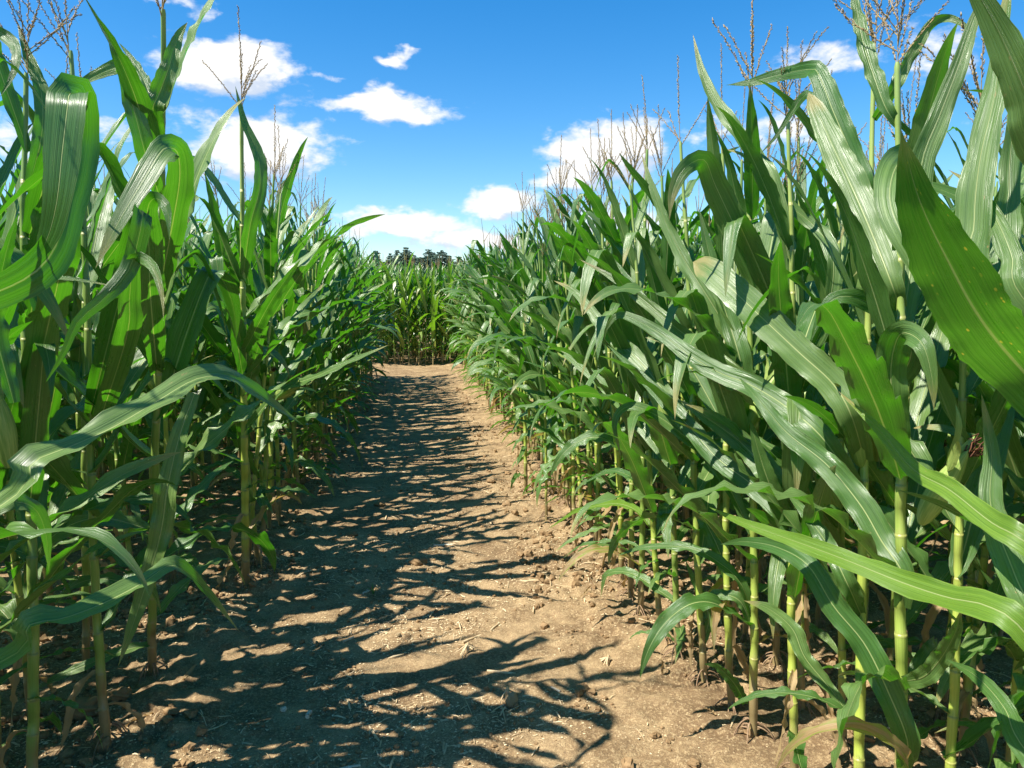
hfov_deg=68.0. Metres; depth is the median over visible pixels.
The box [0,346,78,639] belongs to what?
corn plant
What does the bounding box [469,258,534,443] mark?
corn plant
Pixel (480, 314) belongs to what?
corn plant
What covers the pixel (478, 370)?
corn plant
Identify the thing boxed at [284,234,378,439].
corn plant
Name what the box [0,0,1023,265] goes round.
sky
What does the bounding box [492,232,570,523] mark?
corn plant
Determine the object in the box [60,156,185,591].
corn plant
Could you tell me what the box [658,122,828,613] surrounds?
corn plant
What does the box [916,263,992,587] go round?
corn plant
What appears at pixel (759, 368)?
corn plant
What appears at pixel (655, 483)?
corn plant
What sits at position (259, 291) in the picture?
corn plant
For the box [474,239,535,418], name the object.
corn plant
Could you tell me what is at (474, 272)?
corn plant
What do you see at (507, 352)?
corn plant
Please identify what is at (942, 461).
corn plant
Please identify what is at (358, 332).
corn plant
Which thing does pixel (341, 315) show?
corn plant
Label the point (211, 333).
corn plant
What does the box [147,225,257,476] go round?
corn plant
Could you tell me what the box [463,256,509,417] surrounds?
corn plant
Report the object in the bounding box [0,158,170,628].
corn plant
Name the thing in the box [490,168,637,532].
corn plant
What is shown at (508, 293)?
corn plant
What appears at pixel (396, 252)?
spruce tree
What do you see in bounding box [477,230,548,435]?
corn plant
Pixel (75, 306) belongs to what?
corn plant
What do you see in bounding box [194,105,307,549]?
corn plant
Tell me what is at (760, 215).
corn plant
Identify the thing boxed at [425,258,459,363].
corn plant
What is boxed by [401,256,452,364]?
corn plant
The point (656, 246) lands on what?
corn plant
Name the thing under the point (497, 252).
corn plant
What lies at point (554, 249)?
corn plant
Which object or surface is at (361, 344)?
corn plant
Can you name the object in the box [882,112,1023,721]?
corn plant
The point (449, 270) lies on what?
corn plant
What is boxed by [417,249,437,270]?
spruce tree
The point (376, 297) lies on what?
corn plant
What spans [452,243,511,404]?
corn plant
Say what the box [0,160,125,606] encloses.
corn plant
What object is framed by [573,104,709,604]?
corn plant
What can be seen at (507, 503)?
soil clod
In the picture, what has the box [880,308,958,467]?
corn plant
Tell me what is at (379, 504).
soil clod
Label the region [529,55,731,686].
corn plant
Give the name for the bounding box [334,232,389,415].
corn plant
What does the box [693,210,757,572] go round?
corn plant
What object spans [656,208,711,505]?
corn plant
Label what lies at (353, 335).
corn plant
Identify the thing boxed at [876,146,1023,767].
corn plant
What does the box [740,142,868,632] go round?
corn plant
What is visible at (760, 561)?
corn plant
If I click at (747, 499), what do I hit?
corn plant
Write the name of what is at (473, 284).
corn plant
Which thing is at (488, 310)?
corn plant
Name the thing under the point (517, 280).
corn plant
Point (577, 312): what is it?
corn plant
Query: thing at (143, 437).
corn plant
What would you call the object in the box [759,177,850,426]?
corn plant
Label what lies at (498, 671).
cut stalk
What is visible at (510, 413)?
corn plant
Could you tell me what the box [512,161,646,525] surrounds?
corn plant
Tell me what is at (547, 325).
corn plant
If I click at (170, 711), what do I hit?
soil crumbs
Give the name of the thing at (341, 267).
corn plant
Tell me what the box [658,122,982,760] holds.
corn plant
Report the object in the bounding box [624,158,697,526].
corn plant
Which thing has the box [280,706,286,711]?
stone
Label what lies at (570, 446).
corn plant
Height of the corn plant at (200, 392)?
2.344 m
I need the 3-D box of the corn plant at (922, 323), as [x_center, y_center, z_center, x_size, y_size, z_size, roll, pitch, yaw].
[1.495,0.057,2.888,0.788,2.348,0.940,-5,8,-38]
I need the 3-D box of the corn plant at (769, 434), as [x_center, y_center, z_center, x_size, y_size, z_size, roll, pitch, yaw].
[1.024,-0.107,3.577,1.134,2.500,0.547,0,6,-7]
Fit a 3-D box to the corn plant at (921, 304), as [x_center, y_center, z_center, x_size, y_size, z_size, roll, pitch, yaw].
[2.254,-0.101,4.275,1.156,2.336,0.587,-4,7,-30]
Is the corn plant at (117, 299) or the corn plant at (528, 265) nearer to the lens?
the corn plant at (117, 299)
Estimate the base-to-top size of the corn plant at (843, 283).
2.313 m
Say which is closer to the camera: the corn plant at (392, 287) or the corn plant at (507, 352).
the corn plant at (507, 352)
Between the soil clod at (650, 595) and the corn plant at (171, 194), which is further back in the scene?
the soil clod at (650, 595)
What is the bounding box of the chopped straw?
[0,388,1011,767]
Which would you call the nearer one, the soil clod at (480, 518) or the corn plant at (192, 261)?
the soil clod at (480, 518)
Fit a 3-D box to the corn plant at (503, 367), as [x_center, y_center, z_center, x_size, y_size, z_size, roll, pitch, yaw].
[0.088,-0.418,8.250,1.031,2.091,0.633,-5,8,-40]
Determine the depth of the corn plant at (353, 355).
9.93 m
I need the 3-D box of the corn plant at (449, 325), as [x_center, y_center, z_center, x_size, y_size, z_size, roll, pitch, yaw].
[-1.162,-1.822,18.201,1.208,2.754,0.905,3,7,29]
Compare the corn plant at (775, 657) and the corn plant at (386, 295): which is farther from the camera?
the corn plant at (386, 295)
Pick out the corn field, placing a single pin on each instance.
(464, 332)
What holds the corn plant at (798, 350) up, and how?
on the ground
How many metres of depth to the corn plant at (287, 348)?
5.40 m
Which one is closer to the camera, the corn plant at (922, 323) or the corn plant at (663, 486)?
the corn plant at (922, 323)
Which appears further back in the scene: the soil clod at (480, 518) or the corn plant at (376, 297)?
the corn plant at (376, 297)
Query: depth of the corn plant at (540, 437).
6.64 m
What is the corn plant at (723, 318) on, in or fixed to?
on the ground
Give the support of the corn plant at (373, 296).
on the ground
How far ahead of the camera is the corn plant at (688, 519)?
4.59 m
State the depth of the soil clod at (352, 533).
4.94 m
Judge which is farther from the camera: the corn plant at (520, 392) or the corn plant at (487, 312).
the corn plant at (487, 312)
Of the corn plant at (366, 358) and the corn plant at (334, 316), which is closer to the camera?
the corn plant at (334, 316)
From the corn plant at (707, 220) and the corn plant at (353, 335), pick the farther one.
the corn plant at (353, 335)
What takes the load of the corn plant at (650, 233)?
on the ground
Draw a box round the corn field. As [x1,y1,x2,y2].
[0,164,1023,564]
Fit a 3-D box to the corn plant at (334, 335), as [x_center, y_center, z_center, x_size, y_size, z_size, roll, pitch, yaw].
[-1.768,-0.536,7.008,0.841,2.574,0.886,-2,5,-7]
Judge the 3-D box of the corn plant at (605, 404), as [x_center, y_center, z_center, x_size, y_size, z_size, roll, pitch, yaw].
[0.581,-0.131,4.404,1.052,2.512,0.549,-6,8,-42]
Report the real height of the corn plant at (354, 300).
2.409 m
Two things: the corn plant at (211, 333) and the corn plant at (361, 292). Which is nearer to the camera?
the corn plant at (211, 333)
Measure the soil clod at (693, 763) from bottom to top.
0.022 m
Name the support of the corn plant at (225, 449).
on the ground
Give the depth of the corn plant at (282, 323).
4.68 m
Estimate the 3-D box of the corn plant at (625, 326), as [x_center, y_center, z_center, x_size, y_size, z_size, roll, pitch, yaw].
[0.684,-0.105,3.351,1.050,2.499,0.698,1,6,12]
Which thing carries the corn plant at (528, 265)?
on the ground
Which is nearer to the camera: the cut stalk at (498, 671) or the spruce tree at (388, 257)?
the cut stalk at (498, 671)
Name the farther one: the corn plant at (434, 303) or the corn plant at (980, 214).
the corn plant at (434, 303)
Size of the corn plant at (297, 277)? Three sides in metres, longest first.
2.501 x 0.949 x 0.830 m
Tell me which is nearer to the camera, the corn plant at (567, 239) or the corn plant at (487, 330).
the corn plant at (567, 239)
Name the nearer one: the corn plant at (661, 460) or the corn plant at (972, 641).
the corn plant at (972, 641)
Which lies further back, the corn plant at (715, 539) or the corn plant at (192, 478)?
the corn plant at (192, 478)
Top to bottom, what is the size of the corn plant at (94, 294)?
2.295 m
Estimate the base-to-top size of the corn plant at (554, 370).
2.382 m
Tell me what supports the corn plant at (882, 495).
on the ground
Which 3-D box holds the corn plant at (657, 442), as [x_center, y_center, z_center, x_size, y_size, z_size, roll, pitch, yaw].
[0.722,0.019,3.225,0.887,2.292,1.322,-1,6,-8]
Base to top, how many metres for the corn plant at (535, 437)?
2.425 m
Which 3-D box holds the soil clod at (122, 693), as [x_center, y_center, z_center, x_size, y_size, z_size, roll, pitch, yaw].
[-1.469,1.158,2.839,0.088,0.055,0.065,-1,6,-7]
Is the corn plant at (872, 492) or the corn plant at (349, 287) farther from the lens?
the corn plant at (349, 287)
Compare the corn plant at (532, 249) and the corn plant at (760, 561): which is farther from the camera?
the corn plant at (532, 249)
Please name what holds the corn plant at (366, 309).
on the ground
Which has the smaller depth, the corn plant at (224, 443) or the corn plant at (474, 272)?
the corn plant at (224, 443)
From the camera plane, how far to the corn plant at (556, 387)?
4.92 m
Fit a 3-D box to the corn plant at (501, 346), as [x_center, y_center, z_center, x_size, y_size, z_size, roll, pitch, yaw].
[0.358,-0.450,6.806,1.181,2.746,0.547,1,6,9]
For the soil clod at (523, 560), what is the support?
on the ground
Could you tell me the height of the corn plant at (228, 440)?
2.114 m
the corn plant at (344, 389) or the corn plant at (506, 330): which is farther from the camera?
the corn plant at (344, 389)
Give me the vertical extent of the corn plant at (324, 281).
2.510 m
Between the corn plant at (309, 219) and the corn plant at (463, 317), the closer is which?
the corn plant at (309, 219)
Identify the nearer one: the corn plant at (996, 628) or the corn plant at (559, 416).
the corn plant at (996, 628)
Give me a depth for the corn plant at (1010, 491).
3.40 m
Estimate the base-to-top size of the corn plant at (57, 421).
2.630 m
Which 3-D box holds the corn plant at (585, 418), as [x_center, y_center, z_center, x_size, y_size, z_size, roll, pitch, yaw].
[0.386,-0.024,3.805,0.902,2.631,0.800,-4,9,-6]
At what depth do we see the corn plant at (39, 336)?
2.15 m
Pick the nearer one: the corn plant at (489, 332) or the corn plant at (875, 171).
the corn plant at (875, 171)
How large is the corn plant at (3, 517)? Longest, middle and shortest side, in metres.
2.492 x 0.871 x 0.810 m
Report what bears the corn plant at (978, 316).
on the ground
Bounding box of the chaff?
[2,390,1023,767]
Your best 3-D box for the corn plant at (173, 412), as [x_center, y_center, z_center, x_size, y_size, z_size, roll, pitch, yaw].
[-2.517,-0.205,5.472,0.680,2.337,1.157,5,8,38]
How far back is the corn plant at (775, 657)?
3.00 m
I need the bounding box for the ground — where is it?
[0,319,1023,767]
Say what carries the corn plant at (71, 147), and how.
on the ground
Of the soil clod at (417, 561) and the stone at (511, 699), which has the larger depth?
the soil clod at (417, 561)
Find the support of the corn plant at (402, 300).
on the ground
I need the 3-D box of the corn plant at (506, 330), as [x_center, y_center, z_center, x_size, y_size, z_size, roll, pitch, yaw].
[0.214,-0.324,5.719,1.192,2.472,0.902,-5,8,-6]
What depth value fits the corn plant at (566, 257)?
4.55 m
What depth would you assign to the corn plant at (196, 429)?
4.04 m
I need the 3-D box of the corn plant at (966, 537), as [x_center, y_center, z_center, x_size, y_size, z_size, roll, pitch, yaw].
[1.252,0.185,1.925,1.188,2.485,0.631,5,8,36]
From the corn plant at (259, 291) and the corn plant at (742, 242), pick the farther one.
the corn plant at (259, 291)
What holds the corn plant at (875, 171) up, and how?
on the ground
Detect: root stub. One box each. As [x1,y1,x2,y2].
[455,642,483,659]
[500,686,519,702]
[600,654,613,665]
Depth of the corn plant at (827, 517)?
3.12 m
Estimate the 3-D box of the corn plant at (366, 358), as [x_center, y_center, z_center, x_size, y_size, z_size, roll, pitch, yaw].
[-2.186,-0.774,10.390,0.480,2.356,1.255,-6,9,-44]
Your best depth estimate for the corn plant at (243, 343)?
3.61 m
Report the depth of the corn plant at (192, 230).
6.18 m
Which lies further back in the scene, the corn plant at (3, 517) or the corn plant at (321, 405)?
the corn plant at (321, 405)
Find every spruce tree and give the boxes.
[368,250,399,278]
[384,253,398,267]
[387,247,428,276]
[392,250,401,261]
[414,257,426,278]
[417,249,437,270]
[425,250,451,276]
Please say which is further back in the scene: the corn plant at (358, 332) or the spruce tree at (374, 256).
the spruce tree at (374, 256)
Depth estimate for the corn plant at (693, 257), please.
5.24 m
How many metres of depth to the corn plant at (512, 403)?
8.87 m
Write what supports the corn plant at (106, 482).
on the ground
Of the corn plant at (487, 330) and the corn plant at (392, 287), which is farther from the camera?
the corn plant at (392, 287)
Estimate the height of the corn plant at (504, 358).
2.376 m
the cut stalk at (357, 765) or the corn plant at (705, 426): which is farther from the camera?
the corn plant at (705, 426)
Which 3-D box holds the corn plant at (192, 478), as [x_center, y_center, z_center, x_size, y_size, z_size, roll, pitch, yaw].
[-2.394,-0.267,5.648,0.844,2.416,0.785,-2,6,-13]
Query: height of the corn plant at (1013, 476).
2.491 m
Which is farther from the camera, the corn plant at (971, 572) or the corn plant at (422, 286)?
the corn plant at (422, 286)
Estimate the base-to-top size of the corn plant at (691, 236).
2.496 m
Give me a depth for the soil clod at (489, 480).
6.32 m
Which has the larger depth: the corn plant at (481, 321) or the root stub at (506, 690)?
the corn plant at (481, 321)
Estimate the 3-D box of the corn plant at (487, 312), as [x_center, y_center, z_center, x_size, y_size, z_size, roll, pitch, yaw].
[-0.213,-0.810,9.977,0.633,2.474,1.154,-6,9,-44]
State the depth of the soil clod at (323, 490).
6.01 m
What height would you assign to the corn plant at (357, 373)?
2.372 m
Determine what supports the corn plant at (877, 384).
on the ground
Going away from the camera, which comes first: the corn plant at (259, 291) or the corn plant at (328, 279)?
the corn plant at (259, 291)
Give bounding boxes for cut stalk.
[305,710,311,718]
[341,764,360,767]
[462,630,492,643]
[487,670,520,673]
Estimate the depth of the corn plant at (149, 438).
4.84 m
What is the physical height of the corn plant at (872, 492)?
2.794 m
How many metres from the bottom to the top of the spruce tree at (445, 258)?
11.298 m
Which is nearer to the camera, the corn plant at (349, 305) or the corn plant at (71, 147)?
the corn plant at (71, 147)
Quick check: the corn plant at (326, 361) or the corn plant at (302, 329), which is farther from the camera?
the corn plant at (326, 361)
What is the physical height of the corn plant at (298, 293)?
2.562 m
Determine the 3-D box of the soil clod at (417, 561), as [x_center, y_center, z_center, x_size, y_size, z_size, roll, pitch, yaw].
[-0.547,1.033,4.423,0.093,0.045,0.079,4,7,33]
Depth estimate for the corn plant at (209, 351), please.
6.27 m
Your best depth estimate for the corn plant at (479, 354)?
10.43 m
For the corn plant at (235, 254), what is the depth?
6.99 m
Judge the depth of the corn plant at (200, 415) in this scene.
5.44 m
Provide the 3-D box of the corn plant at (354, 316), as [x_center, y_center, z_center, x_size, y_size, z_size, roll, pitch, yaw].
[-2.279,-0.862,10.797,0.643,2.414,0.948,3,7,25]
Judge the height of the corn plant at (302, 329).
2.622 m
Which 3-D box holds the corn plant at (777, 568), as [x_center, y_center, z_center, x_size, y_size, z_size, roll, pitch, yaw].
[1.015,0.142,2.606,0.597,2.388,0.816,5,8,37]
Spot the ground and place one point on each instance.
(674, 701)
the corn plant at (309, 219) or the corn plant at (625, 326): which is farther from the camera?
the corn plant at (309, 219)
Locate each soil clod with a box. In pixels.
[73,695,97,721]
[107,686,132,700]
[292,552,301,555]
[319,487,328,493]
[346,531,357,536]
[373,501,385,506]
[408,557,427,565]
[476,517,485,520]
[486,478,494,482]
[502,501,511,505]
[519,558,527,563]
[644,592,653,598]
[688,757,700,767]
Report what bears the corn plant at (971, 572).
on the ground
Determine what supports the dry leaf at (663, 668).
on the ground
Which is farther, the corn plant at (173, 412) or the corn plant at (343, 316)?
the corn plant at (343, 316)
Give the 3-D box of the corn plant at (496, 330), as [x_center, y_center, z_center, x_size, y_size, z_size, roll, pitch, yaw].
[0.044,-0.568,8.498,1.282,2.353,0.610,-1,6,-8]
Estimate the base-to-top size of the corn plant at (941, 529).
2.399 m
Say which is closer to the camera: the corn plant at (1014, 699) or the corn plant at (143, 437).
the corn plant at (1014, 699)
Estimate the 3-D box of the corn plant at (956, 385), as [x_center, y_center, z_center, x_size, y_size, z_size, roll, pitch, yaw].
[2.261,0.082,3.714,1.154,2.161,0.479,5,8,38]
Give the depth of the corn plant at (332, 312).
8.22 m
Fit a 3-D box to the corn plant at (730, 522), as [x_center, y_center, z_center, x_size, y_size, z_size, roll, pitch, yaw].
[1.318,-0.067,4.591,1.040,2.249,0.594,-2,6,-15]
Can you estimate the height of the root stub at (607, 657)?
0.046 m
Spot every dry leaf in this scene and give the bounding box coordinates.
[125,712,152,726]
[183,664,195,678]
[660,658,666,673]
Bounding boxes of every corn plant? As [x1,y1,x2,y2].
[0,0,176,767]
[0,0,244,758]
[0,33,194,673]
[0,57,180,631]
[0,72,302,669]
[0,124,191,746]
[0,126,160,733]
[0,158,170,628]
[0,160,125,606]
[0,211,7,538]
[0,212,98,653]
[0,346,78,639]
[0,539,72,601]
[4,44,142,640]
[14,0,323,687]
[28,238,187,548]
[55,6,387,588]
[58,269,176,536]
[59,184,194,606]
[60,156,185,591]
[96,173,187,543]
[122,166,288,583]
[132,314,219,490]
[137,231,239,500]
[138,191,217,521]
[138,268,209,503]
[139,225,223,503]
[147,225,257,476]
[149,214,234,504]
[166,160,281,568]
[176,192,235,476]
[177,214,234,452]
[178,211,217,496]
[180,164,348,500]
[183,125,338,558]
[186,210,255,470]
[189,164,328,536]
[193,233,229,483]
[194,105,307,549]
[201,239,255,466]
[208,137,359,529]
[210,175,339,512]
[211,207,259,464]
[223,220,277,457]
[252,162,333,518]
[252,180,372,484]
[253,157,373,498]
[253,194,355,485]
[257,205,347,469]
[278,190,370,458]
[279,174,380,485]
[279,182,399,461]
[280,223,386,432]
[283,223,389,432]
[284,207,371,441]
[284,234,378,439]
[290,177,360,475]
[294,235,384,422]
[298,217,366,414]
[300,252,369,449]
[304,198,355,450]
[304,218,376,443]
[326,290,374,411]
[328,237,360,397]
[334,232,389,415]
[335,223,384,417]
[338,241,377,402]
[338,255,377,418]
[338,267,378,406]
[339,217,391,408]
[339,237,387,351]
[341,280,375,404]
[343,229,398,400]
[348,260,383,402]
[350,230,396,399]
[371,250,387,353]
[371,268,382,350]
[374,257,406,363]
[379,254,412,364]
[390,247,432,364]
[391,268,422,364]
[394,261,447,364]
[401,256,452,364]
[422,261,443,364]
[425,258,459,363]
[434,260,461,363]
[438,263,461,359]
[445,255,459,293]
[448,195,575,475]
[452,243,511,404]
[453,245,507,411]
[454,220,507,419]
[454,239,511,401]
[458,173,581,496]
[458,230,507,412]
[460,230,520,433]
[462,226,511,423]
[463,245,503,390]
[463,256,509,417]
[464,239,522,414]
[464,255,498,408]
[465,233,501,397]
[465,238,505,405]
[466,238,518,406]
[467,135,647,520]
[467,201,576,483]
[467,257,534,427]
[468,213,534,449]
[469,232,513,398]
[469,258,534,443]
[470,287,512,410]
[471,211,532,456]
[471,235,521,435]
[473,171,549,494]
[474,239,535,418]
[476,234,513,416]
[477,172,575,484]
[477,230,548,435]
[478,176,589,509]
[482,182,602,466]
[485,181,576,470]
[485,196,549,459]
[485,246,530,414]
[487,206,540,458]
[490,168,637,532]
[491,128,669,542]
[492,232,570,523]
[494,231,529,418]
[499,109,684,580]
[505,227,609,491]
[508,233,535,449]
[511,205,578,476]
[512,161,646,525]
[512,167,611,500]
[521,166,661,560]
[524,119,690,566]
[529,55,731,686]
[536,162,639,535]
[538,138,668,552]
[544,75,781,615]
[547,193,636,511]
[550,113,710,644]
[550,118,723,591]
[559,104,764,664]
[570,0,809,743]
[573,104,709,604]
[581,26,849,767]
[601,43,767,713]
[604,0,976,767]
[607,241,612,462]
[607,241,683,416]
[622,181,710,516]
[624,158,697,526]
[646,205,660,493]
[647,87,805,618]
[647,200,654,249]
[651,246,711,493]
[652,196,711,520]
[653,180,712,508]
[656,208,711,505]
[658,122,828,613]
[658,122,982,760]
[659,173,737,524]
[659,196,760,563]
[659,270,680,492]
[662,0,983,767]
[681,109,794,579]
[685,126,829,583]
[690,216,731,527]
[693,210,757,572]
[697,127,859,595]
[702,41,849,675]
[710,0,1023,767]
[711,92,884,642]
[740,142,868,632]
[743,79,876,717]
[753,52,1023,767]
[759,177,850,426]
[787,13,1023,767]
[805,299,1022,702]
[807,117,963,654]
[814,209,854,525]
[817,144,919,317]
[818,115,953,652]
[827,58,953,670]
[828,143,957,539]
[854,271,1023,736]
[867,63,1023,726]
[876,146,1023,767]
[877,174,952,503]
[879,312,995,574]
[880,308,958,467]
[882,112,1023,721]
[892,175,1023,732]
[895,132,1023,417]
[898,89,1023,521]
[910,181,997,607]
[913,357,1000,634]
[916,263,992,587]
[936,259,1023,767]
[980,476,1021,636]
[988,672,1023,767]
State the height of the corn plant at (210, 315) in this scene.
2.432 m
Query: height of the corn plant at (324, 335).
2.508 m
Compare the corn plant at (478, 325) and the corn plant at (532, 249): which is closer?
the corn plant at (532, 249)
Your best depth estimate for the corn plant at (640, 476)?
3.23 m
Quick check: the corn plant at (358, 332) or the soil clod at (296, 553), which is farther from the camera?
the corn plant at (358, 332)
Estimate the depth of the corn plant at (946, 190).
1.42 m
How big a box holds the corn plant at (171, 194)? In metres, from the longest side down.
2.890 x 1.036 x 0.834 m
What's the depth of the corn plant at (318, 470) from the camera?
5.13 m
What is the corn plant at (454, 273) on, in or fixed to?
on the ground
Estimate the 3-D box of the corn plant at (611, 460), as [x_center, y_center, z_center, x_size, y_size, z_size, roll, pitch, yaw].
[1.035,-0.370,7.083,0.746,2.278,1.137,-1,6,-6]
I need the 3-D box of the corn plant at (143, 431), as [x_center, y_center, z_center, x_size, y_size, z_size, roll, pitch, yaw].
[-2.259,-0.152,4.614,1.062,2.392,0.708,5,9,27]
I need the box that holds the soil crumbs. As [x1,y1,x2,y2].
[0,387,1023,767]
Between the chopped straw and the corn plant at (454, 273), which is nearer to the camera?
the chopped straw
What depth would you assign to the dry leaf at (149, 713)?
2.73 m
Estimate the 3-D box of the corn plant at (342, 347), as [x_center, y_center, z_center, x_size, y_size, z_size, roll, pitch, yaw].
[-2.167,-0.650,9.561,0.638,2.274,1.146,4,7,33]
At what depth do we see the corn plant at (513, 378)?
6.04 m
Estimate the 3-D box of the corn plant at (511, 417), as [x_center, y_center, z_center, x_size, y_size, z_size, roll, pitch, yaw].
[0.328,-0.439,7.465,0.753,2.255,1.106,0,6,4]
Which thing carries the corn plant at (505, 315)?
on the ground
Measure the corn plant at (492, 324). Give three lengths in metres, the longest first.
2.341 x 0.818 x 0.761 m
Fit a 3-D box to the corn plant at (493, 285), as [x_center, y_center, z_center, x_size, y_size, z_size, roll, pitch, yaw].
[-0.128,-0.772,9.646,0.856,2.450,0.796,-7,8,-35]
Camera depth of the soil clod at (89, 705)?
2.77 m
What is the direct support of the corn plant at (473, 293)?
on the ground
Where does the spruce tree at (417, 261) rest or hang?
on the ground
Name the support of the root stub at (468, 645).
on the ground
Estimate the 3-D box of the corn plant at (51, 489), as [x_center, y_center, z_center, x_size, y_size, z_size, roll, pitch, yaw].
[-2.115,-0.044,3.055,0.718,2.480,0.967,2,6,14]
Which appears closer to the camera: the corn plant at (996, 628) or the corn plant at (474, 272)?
the corn plant at (996, 628)
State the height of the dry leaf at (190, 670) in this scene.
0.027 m
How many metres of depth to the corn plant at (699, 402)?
4.33 m
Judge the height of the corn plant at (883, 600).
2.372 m
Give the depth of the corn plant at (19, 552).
2.64 m
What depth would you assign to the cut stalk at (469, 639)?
3.45 m
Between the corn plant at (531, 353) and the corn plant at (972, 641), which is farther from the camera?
the corn plant at (531, 353)
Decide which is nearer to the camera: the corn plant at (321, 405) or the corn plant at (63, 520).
the corn plant at (63, 520)
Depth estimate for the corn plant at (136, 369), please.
3.06 m
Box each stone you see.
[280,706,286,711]
[505,692,517,706]
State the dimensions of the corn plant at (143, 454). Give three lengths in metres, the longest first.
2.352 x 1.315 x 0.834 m
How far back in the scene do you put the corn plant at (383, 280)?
18.21 m
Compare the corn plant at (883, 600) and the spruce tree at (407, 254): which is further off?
the spruce tree at (407, 254)
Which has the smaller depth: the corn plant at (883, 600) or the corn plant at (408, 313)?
the corn plant at (883, 600)
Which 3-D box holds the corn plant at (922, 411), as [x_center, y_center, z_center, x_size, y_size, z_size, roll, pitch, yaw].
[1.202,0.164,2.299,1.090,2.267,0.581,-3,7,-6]
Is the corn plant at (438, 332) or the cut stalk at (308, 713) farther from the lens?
the corn plant at (438, 332)
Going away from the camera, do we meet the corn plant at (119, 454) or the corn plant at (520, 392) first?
the corn plant at (119, 454)
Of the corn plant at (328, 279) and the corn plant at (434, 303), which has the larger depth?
the corn plant at (434, 303)

